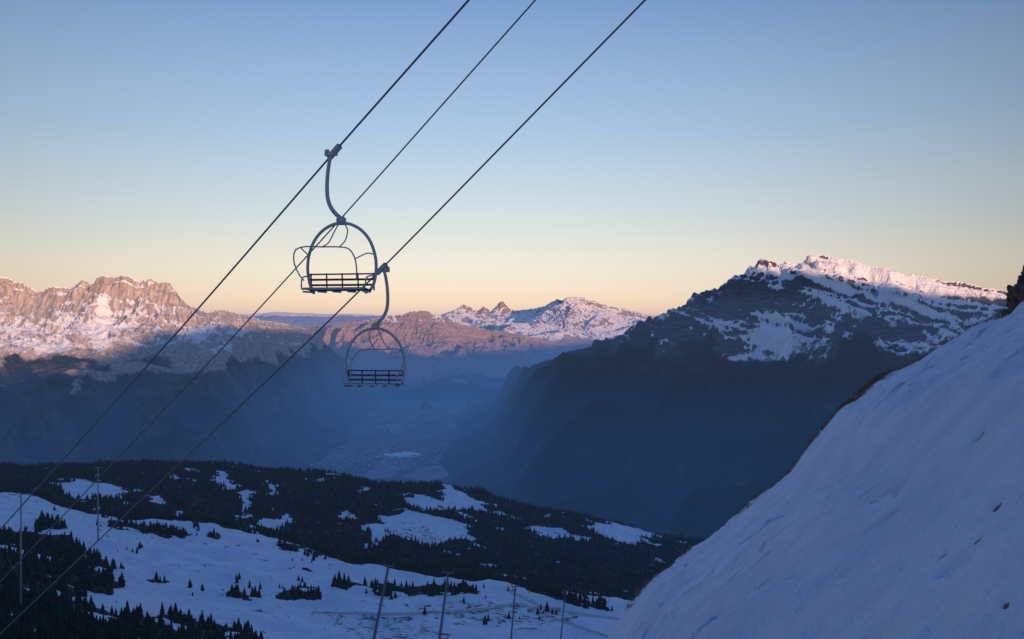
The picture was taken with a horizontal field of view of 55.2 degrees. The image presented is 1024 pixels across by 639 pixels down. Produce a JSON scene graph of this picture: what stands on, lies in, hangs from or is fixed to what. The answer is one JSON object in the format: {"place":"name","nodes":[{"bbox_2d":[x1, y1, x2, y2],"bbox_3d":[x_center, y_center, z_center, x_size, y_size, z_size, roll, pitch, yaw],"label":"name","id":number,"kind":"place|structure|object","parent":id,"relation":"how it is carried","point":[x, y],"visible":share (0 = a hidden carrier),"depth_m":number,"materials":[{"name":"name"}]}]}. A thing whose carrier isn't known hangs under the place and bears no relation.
{"place":"outdoors","nodes":[
{"label":"outdoors","id":0,"kind":"place"},
{"bbox_2d":[0,0,469,529],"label":"lift cable","id":1,"kind":"object","parent":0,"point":[341,143],"visible":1,"depth_m":26.98,"materials":[{"name":"black metal"}]},
{"bbox_2d":[293,144,377,293],"bbox_3d":[-4.445,-2.552,24.758,2.068,3.819,0.746,0,0,14],"label":"chairlift chair","id":2,"kind":"object","parent":1,"relation":"hanging from","point":[330,156],"visible":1,"depth_m":24.88,"materials":[{"name":"metal"}]},
{"bbox_2d":[0,275,533,496],"bbox_3d":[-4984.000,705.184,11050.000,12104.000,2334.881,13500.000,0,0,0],"label":"mountain","id":3,"kind":"structure","parent":0,"point":[76,359],"depth_m":8634.07,"materials":[{"name":"stone"}]},
{"bbox_2d":[0,0,535,581],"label":"lift cable","id":4,"kind":"object","parent":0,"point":[292,272],"visible":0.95,"depth_m":29.64,"materials":[{"name":"metal"}]},
{"bbox_2d":[240,312,390,326],"bbox_3d":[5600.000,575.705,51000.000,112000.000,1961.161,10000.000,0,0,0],"label":"horizon hills","id":5,"kind":"structure","parent":0,"point":[303,319],"depth_m":51184.65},
{"bbox_2d":[0,0,645,633],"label":"lift cable","id":6,"kind":"object","parent":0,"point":[358,292],"visible":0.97,"depth_m":29.84,"materials":[{"name":"black metal"}]},
{"bbox_2d":[342,263,405,387],"bbox_3d":[-4.179,0.175,29.820,2.068,3.823,0.755,0,0,10],"label":"chairlift chair","id":7,"kind":"object","parent":6,"relation":"hanging from","point":[384,268],"visible":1,"depth_m":29.93,"materials":[{"name":"metal"}]},
{"bbox_2d":[0,461,694,638],"bbox_3d":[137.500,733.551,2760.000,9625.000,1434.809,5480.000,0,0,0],"label":"snowy hillside","id":8,"kind":"structure","parent":0,"point":[214,566],"depth_m":1208.61,"materials":[{"name":"white snow"}]},
{"bbox_2d":[9,494,29,603],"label":"lift tower","id":9,"kind":"structure","parent":8,"relation":"on","point":[20,545],"depth_m":559.65,"materials":[{"name":"metal"}]},
{"bbox_2d":[94,467,101,539],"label":"lift tower","id":10,"kind":"structure","parent":8,"relation":"on","point":[97,504],"depth_m":1149.60,"materials":[{"name":"metal"}]},
{"bbox_2d":[0,509,612,638],"bbox_3d":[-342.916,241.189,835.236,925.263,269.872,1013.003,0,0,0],"label":"conifer forest","id":11,"kind":"object","parent":8,"relation":"on","point":[65,620],"visible":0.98,"depth_m":778.10,"materials":[{"name":"green plant"}]},
{"bbox_2d":[53,503,590,624],"bbox_3d":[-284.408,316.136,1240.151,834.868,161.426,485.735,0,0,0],"label":"scattered conifers","id":12,"kind":"object","parent":8,"relation":"on","point":[484,622],"visible":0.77,"depth_m":1147.17,"materials":[{"name":"green plant"}]},
{"bbox_2d":[0,458,706,600],"bbox_3d":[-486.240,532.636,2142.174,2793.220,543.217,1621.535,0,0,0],"label":"distant conifer forest","id":13,"kind":"object","parent":8,"relation":"on","point":[11,469],"visible":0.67,"depth_m":2001.96,"materials":[{"name":"green plant"}]},
{"bbox_2d":[372,561,394,638],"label":"lift tower","id":14,"kind":"structure","parent":8,"relation":"on","point":[380,606],"depth_m":190.20,"materials":[{"name":"metal"}]},
{"bbox_2d":[438,568,453,638],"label":"lift tower","id":15,"kind":"structure","parent":8,"relation":"on","point":[443,608],"depth_m":200.08,"materials":[{"name":"metal"}]},
{"bbox_2d":[510,584,519,638],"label":"lift tower","id":16,"kind":"structure","parent":8,"relation":"on","point":[511,635],"depth_m":330.00,"materials":[{"name":"metal"}]},
{"bbox_2d":[560,589,568,638],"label":"lift tower","id":17,"kind":"structure","parent":8,"relation":"on","point":[563,613],"depth_m":420.11,"materials":[{"name":"metal"}]},
{"bbox_2d":[314,398,466,483],"bbox_3d":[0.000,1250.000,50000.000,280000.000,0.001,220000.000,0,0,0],"label":"valley ground","id":18,"kind":"structure","parent":0,"point":[373,422],"depth_m":10377.08,"materials":[{"name":"blue"}]},
{"bbox_2d":[310,399,459,479],"bbox_3d":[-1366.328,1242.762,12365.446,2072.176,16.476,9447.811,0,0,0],"label":"valley village","id":19,"kind":"object","parent":18,"relation":"on","point":[381,461],"visible":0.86,"depth_m":9083.28,"materials":[{"name":"grey"}]},
{"bbox_2d":[383,451,422,457],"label":"warehouse","id":20,"kind":"structure","parent":18,"relation":"on","point":[403,454],"depth_m":8913.20,"materials":[{"name":"white"}]},
{"bbox_2d":[299,310,579,409],"bbox_3d":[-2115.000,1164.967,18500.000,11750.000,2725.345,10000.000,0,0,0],"label":"brown mountain","id":21,"kind":"structure","parent":0,"point":[446,358],"depth_m":18339.89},
{"bbox_2d":[0,0,1023,315],"label":"sky","id":22,"kind":"structure","parent":0,"point":[703,141],"materials":[{"name":"blue"}]},
{"bbox_2d":[439,296,654,348],"bbox_3d":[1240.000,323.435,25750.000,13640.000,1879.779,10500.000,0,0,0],"label":"snowy mountain range","id":23,"kind":"structure","parent":0,"point":[582,322],"depth_m":25431.67,"materials":[{"name":"white snow"}]},
{"bbox_2d":[257,254,1007,537],"bbox_3d":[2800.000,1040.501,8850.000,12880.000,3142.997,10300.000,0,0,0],"label":"rocky peak","id":24,"kind":"structure","parent":0,"point":[704,413],"depth_m":6526.61,"materials":[{"name":"grey stone"}]},
{"bbox_2d":[607,301,1023,638],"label":"snow slope","id":25,"kind":"structure","parent":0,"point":[891,506],"depth_m":14.85,"materials":[{"name":"white snow"}]},
{"bbox_2d":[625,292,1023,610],"bbox_3d":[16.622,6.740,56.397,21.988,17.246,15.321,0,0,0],"label":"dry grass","id":26,"kind":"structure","parent":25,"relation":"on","point":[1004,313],"depth_m":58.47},
{"bbox_2d":[1005,279,1020,313],"bbox_3d":[27.224,-1.059,52.042,1.814,2.353,2.295,0,0,0],"label":"rock outcrop","id":27,"kind":"object","parent":25,"relation":"on","point":[1012,297],"visible":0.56,"depth_m":51.97,"materials":[{"name":"black stone"}]},
{"bbox_2d":[1014,265,1023,305],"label":"conifer tree","id":28,"kind":"object","parent":25,"relation":"on","point":[1019,285],"visible":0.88,"depth_m":51.00,"materials":[{"name":"plant"}]}
]}

